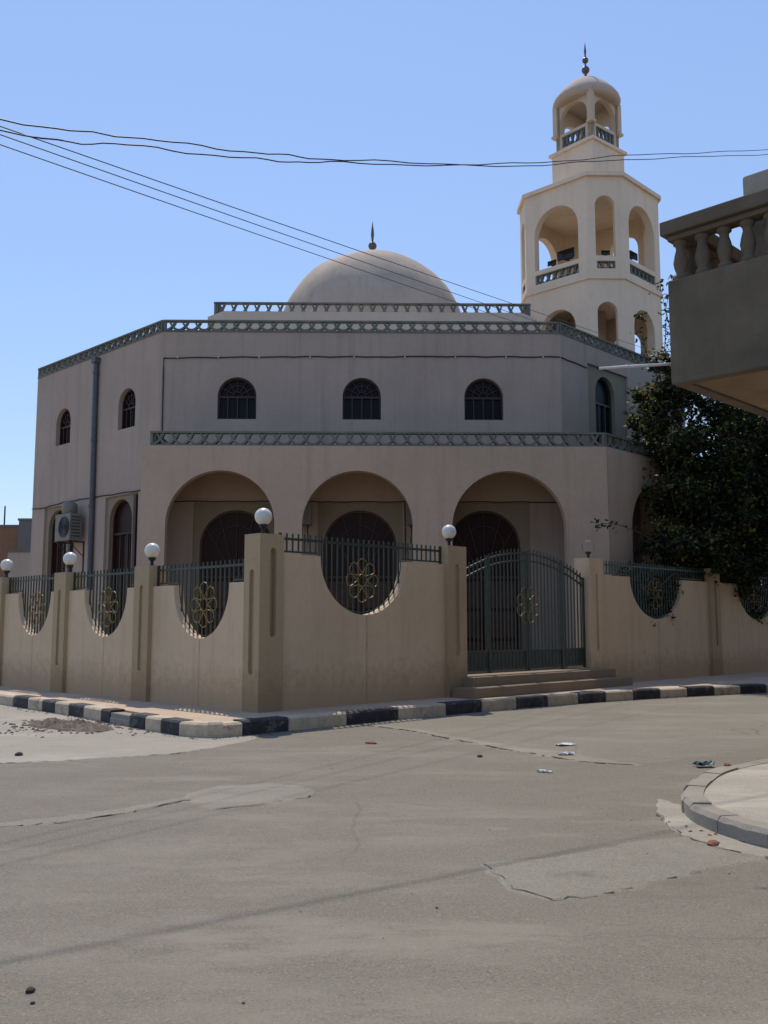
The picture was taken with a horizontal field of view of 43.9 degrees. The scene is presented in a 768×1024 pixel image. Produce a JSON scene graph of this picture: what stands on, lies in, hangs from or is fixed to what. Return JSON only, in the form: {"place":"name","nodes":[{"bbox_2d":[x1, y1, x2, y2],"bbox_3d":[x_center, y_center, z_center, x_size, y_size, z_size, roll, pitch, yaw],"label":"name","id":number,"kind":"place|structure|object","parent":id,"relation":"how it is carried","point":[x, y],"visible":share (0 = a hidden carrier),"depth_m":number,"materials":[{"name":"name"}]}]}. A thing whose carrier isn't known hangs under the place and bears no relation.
{"place":"outdoors","nodes":[
{"label":"outdoors","id":0,"kind":"place"},
{"bbox_2d":[18,518,31,548],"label":"house","id":1,"kind":"structure","parent":0,"point":[24,533],"depth_m":60.25,"materials":[{"name":"beige paint"}]},
{"bbox_2d":[0,693,767,1023],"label":"road","id":2,"kind":"structure","parent":0,"point":[366,859],"depth_m":5.58,"materials":[{"name":"grey asphalt"}]},
{"bbox_2d":[0,506,18,576],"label":"house","id":3,"kind":"structure","parent":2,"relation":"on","point":[8,536],"depth_m":62.22,"materials":[{"name":"brown paint"}]},
{"bbox_2d":[6,549,30,593],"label":"house","id":4,"kind":"structure","parent":2,"relation":"on","point":[19,559],"depth_m":42.02,"materials":[{"name":"grey paint"}]},
{"bbox_2d":[25,986,35,992],"bbox_3d":[-1.547,2.095,4.176,0.042,0.025,0.044,2,-7,-13],"label":"stone","id":5,"kind":"object","parent":2,"relation":"on","point":[30,989],"visible":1,"depth_m":4.16,"materials":[{"name":"grey stone"}]},
{"bbox_2d":[27,717,114,732],"bbox_3d":[-4.950,3.327,14.964,3.282,0.182,1.322,-3,-7,25],"label":"dirt heap","id":6,"kind":"object","parent":2,"relation":"on","point":[76,725],"visible":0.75,"depth_m":14.70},
{"bbox_2d":[1,800,182,826],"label":"road crack","id":7,"kind":"object","parent":2,"relation":"on","point":[103,815],"visible":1,"depth_m":7.98,"materials":[{"name":"black asphalt"}]},
{"bbox_2d":[0,796,189,828],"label":"worn strip","id":8,"kind":"object","parent":2,"relation":"on","point":[54,820],"visible":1,"depth_m":7.96,"materials":[{"name":"grey asphalt"}]},
{"bbox_2d":[0,704,258,763],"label":"concrete apron","id":9,"kind":"object","parent":2,"relation":"on","point":[55,745],"visible":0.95,"depth_m":12.93,"materials":[{"name":"grey concrete"}]},
{"bbox_2d":[0,717,149,737],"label":"rubble","id":10,"kind":"object","parent":9,"relation":"on","point":[34,729],"visible":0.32,"depth_m":14.46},
{"bbox_2d":[180,783,318,808],"bbox_3d":[-1.316,2.670,9.028,1.360,0.006,1.166,4,-8,-31],"label":"oval patch","id":11,"kind":"object","parent":2,"relation":"on","point":[218,797],"visible":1,"depth_m":8.94,"materials":[{"name":"grey asphalt"}]},
{"bbox_2d":[5,694,740,739],"bbox_3d":[0.004,3.633,17.310,17.242,0.016,7.743,1,-7,-5],"label":"kerb grit","id":12,"kind":"object","parent":2,"relation":"on","point":[313,728],"visible":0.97,"depth_m":16.12,"materials":[{"name":"beige gravel"}]},
{"bbox_2d":[360,724,632,764],"bbox_3d":[1.147,3.133,13.030,0.337,0.001,5.522,5,-8,-34],"label":"road crack","id":13,"kind":"object","parent":2,"relation":"on","point":[496,747],"visible":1,"depth_m":12.47,"materials":[{"name":"black asphalt"}]},
{"bbox_2d":[358,724,642,765],"bbox_3d":[1.251,3.145,13.069,0.589,0.006,5.652,5,-8,-34],"label":"concrete seam","id":14,"kind":"object","parent":2,"relation":"on","point":[555,754],"visible":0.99,"depth_m":12.21,"materials":[{"name":"grey concrete"}]},
{"bbox_2d":[558,751,574,754],"bbox_3d":[2.240,2.965,11.715,0.218,0.033,0.095,1,-7,-6],"label":"paper scrap","id":15,"kind":"object","parent":14,"relation":"on","point":[570,753],"visible":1,"depth_m":11.70,"materials":[{"name":"white paper"}]},
{"bbox_2d":[535,769,552,772],"bbox_3d":[1.739,2.811,10.353,0.186,0.024,0.065,-4,-8,28],"label":"paper scrap","id":16,"kind":"object","parent":2,"relation":"on","point":[542,770],"visible":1,"depth_m":10.34,"materials":[{"name":"white paper"}]},
{"bbox_2d":[480,836,767,900],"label":"patch","id":17,"kind":"object","parent":2,"relation":"on","point":[609,870],"visible":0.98,"depth_m":6.29,"materials":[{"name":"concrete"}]},
{"bbox_2d":[485,864,698,898],"bbox_3d":[1.356,2.303,5.968,1.392,0.001,0.833,0,-7,0],"label":"road crack","id":18,"kind":"object","parent":17,"relation":"on","point":[566,896],"visible":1,"depth_m":5.71,"materials":[{"name":"black asphalt"}]},
{"bbox_2d":[656,813,739,851],"bbox_3d":[2.329,2.469,7.375,0.183,0.001,1.403,1,-7,-8],"label":"road crack","id":19,"kind":"object","parent":2,"relation":"on","point":[697,840],"visible":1,"depth_m":7.09,"materials":[{"name":"black asphalt"}]},
{"bbox_2d":[692,760,714,765],"bbox_3d":[3.600,2.830,10.745,0.237,0.052,0.154,1,-7,-6],"label":"crushed carton","id":20,"kind":"object","parent":2,"relation":"on","point":[704,763],"visible":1,"depth_m":10.72,"materials":[{"name":"blue cardboard"}]},
{"bbox_2d":[668,816,744,842],"bbox_3d":[2.735,2.424,7.021,0.414,0.016,2.134,4,-8,-29],"label":"rubble","id":21,"kind":"object","parent":2,"relation":"on","point":[699,830],"visible":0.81,"depth_m":7.36,"materials":[{"name":"stone"}]},
{"bbox_2d":[656,799,767,856],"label":"mortar apron","id":22,"kind":"object","parent":2,"relation":"on","point":[679,819],"visible":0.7,"depth_m":7.37,"materials":[{"name":"concrete"}]},
{"bbox_2d":[707,840,719,845],"bbox_3d":[2.401,2.422,6.967,0.084,0.038,0.171,-4,-8,29],"label":"brick shard","id":23,"kind":"object","parent":22,"relation":"on","point":[712,842],"visible":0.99,"depth_m":6.92,"materials":[{"name":"red brick"}]},
{"bbox_2d":[681,759,767,847],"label":"island kerb","id":24,"kind":"structure","parent":2,"relation":"on","point":[698,807],"depth_m":7.51,"materials":[{"name":"concrete"}]},
{"bbox_2d":[704,763,767,822],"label":"island pavement","id":25,"kind":"structure","parent":2,"relation":"on","point":[743,792],"depth_m":8.42,"materials":[{"name":"grey concrete"}]},
{"bbox_3d":[-6.800,-0.905,4.295,0.800,6.202,0.240,0,-7,0],"label":"utility pole","id":26,"kind":"object","parent":2,"relation":"on","visible":0},
{"bbox_2d":[0,144,528,326],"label":"overhead wire","id":27,"kind":"object","parent":26,"relation":"attached to","point":[218,220],"visible":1,"depth_m":13.62,"materials":[{"name":"rubber"}]},
{"bbox_2d":[0,134,557,328],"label":"overhead wire","id":28,"kind":"object","parent":26,"relation":"attached to","point":[233,216],"visible":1,"depth_m":13.38,"materials":[{"name":"rubber"}]},
{"bbox_2d":[0,126,639,346],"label":"overhead wire","id":29,"kind":"object","parent":26,"relation":"attached to","point":[272,220],"visible":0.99,"depth_m":13.32,"materials":[{"name":"rubber"}]},
{"bbox_2d":[0,118,767,164],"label":"overhead wire","id":30,"kind":"object","parent":26,"relation":"attached to","point":[321,158],"visible":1,"depth_m":9.80,"materials":[{"name":"rubber"}]},
{"bbox_2d":[0,129,767,166],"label":"overhead wire","id":31,"kind":"object","parent":26,"relation":"attached to","point":[329,161],"visible":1,"depth_m":9.83,"materials":[{"name":"rubber"}]},
{"bbox_2d":[0,671,767,721],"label":"pavement","id":32,"kind":"structure","parent":0,"point":[185,711],"depth_m":17.41,"materials":[{"name":"beige concrete"}]},
{"bbox_2d":[0,559,244,710],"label":"boundary wall","id":33,"kind":"structure","parent":32,"relation":"on","point":[154,646],"depth_m":18.03,"materials":[{"name":"paint"}]},
{"bbox_2d":[0,559,13,576],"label":"globe lamp","id":34,"kind":"object","parent":33,"relation":"on","point":[6,565],"visible":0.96,"depth_m":22.40,"materials":[{"name":"grey glass"}]},
{"bbox_2d":[63,552,76,571],"bbox_3d":[-6.679,1.074,20.282,0.290,0.445,0.290,0,-7,0],"label":"globe lamp","id":35,"kind":"object","parent":33,"relation":"on","point":[69,559],"visible":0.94,"depth_m":20.20,"materials":[{"name":"grey glass"}]},
{"bbox_2d":[144,543,159,564],"bbox_3d":[-4.373,0.805,17.992,0.290,0.445,0.290,0,-7,0],"label":"globe lamp","id":36,"kind":"object","parent":33,"relation":"on","point":[152,551],"visible":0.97,"depth_m":17.91,"materials":[{"name":"grey glass"}]},
{"bbox_2d":[242,532,467,712],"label":"boundary wall","id":37,"kind":"structure","parent":32,"relation":"on","point":[310,641],"depth_m":16.73,"materials":[{"name":"paint"}]},
{"bbox_2d":[255,508,271,532],"bbox_3d":[-1.998,0.153,15.790,0.290,0.445,0.290,0,-7,0],"label":"globe lamp","id":38,"kind":"object","parent":37,"relation":"on","point":[263,517],"visible":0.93,"depth_m":15.71,"materials":[{"name":"glass"}]},
{"bbox_2d":[442,525,455,545],"bbox_3d":[1.298,0.475,19.042,0.290,0.445,0.290,0,-7,0],"label":"globe lamp","id":39,"kind":"object","parent":37,"relation":"on","point":[448,532],"visible":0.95,"depth_m":18.96,"materials":[{"name":"grey glass"}]},
{"bbox_2d":[0,683,767,737],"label":"kerb","id":40,"kind":"structure","parent":32,"relation":"attached to","point":[177,726],"depth_m":16.39,"materials":[{"name":"white paint"}]},
{"bbox_2d":[452,668,632,698],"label":"entrance steps","id":41,"kind":"structure","parent":32,"relation":"on","point":[486,685],"depth_m":19.75,"materials":[{"name":"stone"}]},
{"bbox_2d":[574,558,767,681],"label":"boundary wall","id":42,"kind":"structure","parent":32,"relation":"on","point":[713,631],"depth_m":24.75,"materials":[{"name":"paint"}]},
{"bbox_2d":[466,549,585,672],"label":"gate","id":43,"kind":"structure","parent":42,"relation":"attached to","point":[489,659],"depth_m":20.51,"materials":[{"name":"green metal"}]},
{"bbox_2d":[582,540,593,557],"bbox_3d":[4.826,0.886,22.546,0.290,0.445,0.290,0,-7,0],"label":"globe lamp","id":44,"kind":"object","parent":42,"relation":"on","point":[587,546],"visible":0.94,"depth_m":22.46,"materials":[{"name":"white glass"}]},
{"bbox_2d":[0,0,767,610],"label":"sky","id":45,"kind":"structure","parent":0,"point":[86,262],"materials":[{"name":"blue"}]},
{"bbox_2d":[372,693,767,762],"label":"cross road surface","id":46,"kind":"object","parent":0,"point":[674,728],"visible":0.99,"depth_m":14.96,"materials":[{"name":"grey asphalt"}]},
{"bbox_2d":[555,742,575,745],"bbox_3d":[2.397,3.074,12.636,0.287,0.033,0.157,3,-7,-22],"label":"paper scrap","id":47,"kind":"object","parent":46,"relation":"on","point":[569,743],"visible":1,"depth_m":12.62,"materials":[{"name":"white paper"}]},
{"bbox_2d":[599,169,767,417],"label":"house","id":48,"kind":"structure","parent":0,"point":[718,301],"depth_m":8.01,"materials":[{"name":"paint"}]},
{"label":"yard paving","id":49,"kind":"structure","parent":0,"visible":0},
{"bbox_2d":[28,221,694,674],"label":"mosque","id":50,"kind":"structure","parent":49,"relation":"on","point":[352,403],"depth_m":28.07,"materials":[{"name":"paint"}]},
{"bbox_2d":[50,511,65,598],"bbox_3d":[-10.763,2.174,31.766,1.275,4.513,0.100,-6,-9,44],"label":"window","id":51,"kind":"structure","parent":50,"relation":"in","point":[57,564],"depth_m":32.11,"materials":[{"name":"black"}]},
{"bbox_2d":[60,409,70,444],"bbox_3d":[-10.636,-2.854,32.149,1.010,1.250,0.100,-6,-9,44],"label":"window","id":52,"kind":"structure","parent":50,"relation":"in","point":[65,423],"depth_m":32.27,"materials":[{"name":"black glass"}]},
{"bbox_2d":[55,501,84,572],"bbox_3d":[-10.020,1.396,30.360,0.976,3.470,0.609,-6,-9,44],"label":"air conditioner","id":53,"kind":"object","parent":50,"relation":"attached to","point":[68,524],"visible":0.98,"depth_m":30.21,"materials":[{"name":"metal"}]},
{"bbox_2d":[110,500,131,633],"bbox_3d":[-7.907,1.852,29.027,1.326,4.513,0.100,-6,-9,44],"label":"window","id":54,"kind":"structure","parent":50,"relation":"in","point":[122,522],"depth_m":29.25,"materials":[{"name":"black"}]},
{"bbox_2d":[122,389,135,428],"bbox_3d":[-7.759,-3.168,29.388,1.010,1.270,0.100,-6,-9,44],"label":"window","id":55,"kind":"structure","parent":50,"relation":"in","point":[129,402],"depth_m":29.50,"materials":[{"name":"black glass"}]},
{"bbox_2d":[199,510,269,636],"bbox_3d":[-4.284,2.255,27.601,2.142,4.661,0.100,0,-7,-1],"label":"door","id":56,"kind":"structure","parent":50,"relation":"in","point":[223,538],"depth_m":27.76,"materials":[{"name":"brown wood"}]},
{"bbox_2d":[218,378,255,418],"bbox_3d":[-4.323,-3.325,28.195,1.163,1.281,0.100,0,-7,-1],"label":"window","id":57,"kind":"structure","parent":50,"relation":"in","point":[237,397],"depth_m":28.19,"materials":[{"name":"black glass"}]},
{"bbox_2d":[303,502,311,542],"bbox_3d":[-2.507,0.311,27.386,0.890,1.149,0.455,0,-7,0],"label":"air conditioner","id":58,"kind":"object","parent":50,"relation":"attached to","point":[307,519],"visible":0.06,"depth_m":27.22,"materials":[{"name":"metal"}]},
{"bbox_2d":[323,511,396,614],"bbox_3d":[-0.699,2.262,27.663,2.173,4.661,0.100,0,-7,-1],"label":"door","id":59,"kind":"structure","parent":50,"relation":"in","point":[362,525],"depth_m":27.80,"materials":[{"name":"brown wood"}]},
{"bbox_2d":[343,379,380,419],"bbox_3d":[-0.658,-3.317,28.258,1.153,1.281,0.100,0,-7,-1],"label":"window","id":60,"kind":"structure","parent":50,"relation":"in","point":[361,397],"depth_m":28.25,"materials":[{"name":"black glass"}]},
{"bbox_2d":[407,505,411,542],"bbox_3d":[1.107,0.318,27.449,0.900,1.149,0.455,0,-7,0],"label":"air conditioner","id":61,"kind":"object","parent":50,"relation":"attached to","point":[409,520],"visible":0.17,"depth_m":27.27,"materials":[{"name":"metal"}]},
{"bbox_2d":[464,379,502,419],"bbox_3d":[2.941,-3.310,28.321,1.173,1.282,0.100,0,-7,-1],"label":"window","id":62,"kind":"structure","parent":50,"relation":"in","point":[483,400],"depth_m":28.32,"materials":[{"name":"black glass"}]},
{"bbox_2d":[452,511,520,650],"bbox_3d":[2.915,2.269,27.726,2.142,4.661,0.100,0,-7,-1],"label":"door","id":63,"kind":"structure","parent":50,"relation":"in","point":[482,533],"depth_m":27.84,"materials":[{"name":"brown wood"}]},
{"bbox_2d":[595,378,611,442],"bbox_3d":[6.865,-3.104,30.204,0.100,2.332,1.173,-6,-9,44],"label":"window","id":64,"kind":"structure","parent":50,"relation":"in","point":[602,391],"depth_m":30.35,"materials":[{"name":"black glass"}]},
{"bbox_2d":[517,44,662,362],"bbox_3d":[8.340,-6.959,38.394,4.966,25.580,4.966,-6,-9,44],"label":"minaret","id":65,"kind":"object","parent":49,"relation":"on","point":[588,211],"visible":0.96,"depth_m":37.77,"materials":[{"name":"paint"}]},
{"bbox_2d":[548,259,555,266],"bbox_3d":[6.621,-9.683,37.263,0.405,0.246,0.210,-6,-9,44],"label":"loudspeaker","id":66,"kind":"object","parent":65,"relation":"attached to","point":[552,263],"visible":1,"depth_m":37.29,"materials":[{"name":"metal"}]},
{"bbox_2d":[557,247,574,261],"bbox_3d":[7.121,-9.850,36.790,0.770,0.468,0.399,-6,-9,44],"label":"loudspeaker","id":67,"kind":"object","parent":65,"relation":"attached to","point":[568,254],"visible":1,"depth_m":36.82,"materials":[{"name":"metal"}]},
{"bbox_2d":[601,250,609,255],"bbox_3d":[8.386,-9.791,36.174,0.340,0.207,0.180,0,-7,0],"label":"loudspeaker","id":68,"kind":"object","parent":65,"relation":"attached to","point":[605,252],"visible":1,"depth_m":36.15,"materials":[{"name":"metal"}]},
{"bbox_2d":[629,250,637,260],"bbox_3d":[9.485,-9.800,36.685,0.294,0.345,0.567,-6,-9,44],"label":"loudspeaker","id":69,"kind":"object","parent":65,"relation":"attached to","point":[633,255],"visible":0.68,"depth_m":36.76,"materials":[{"name":"metal"}]},
{"bbox_2d":[590,274,767,626],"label":"tree","id":70,"kind":"object","parent":49,"relation":"on","point":[722,527],"visible":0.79,"depth_m":27.09,"materials":[{"name":"green plant"}]}
]}

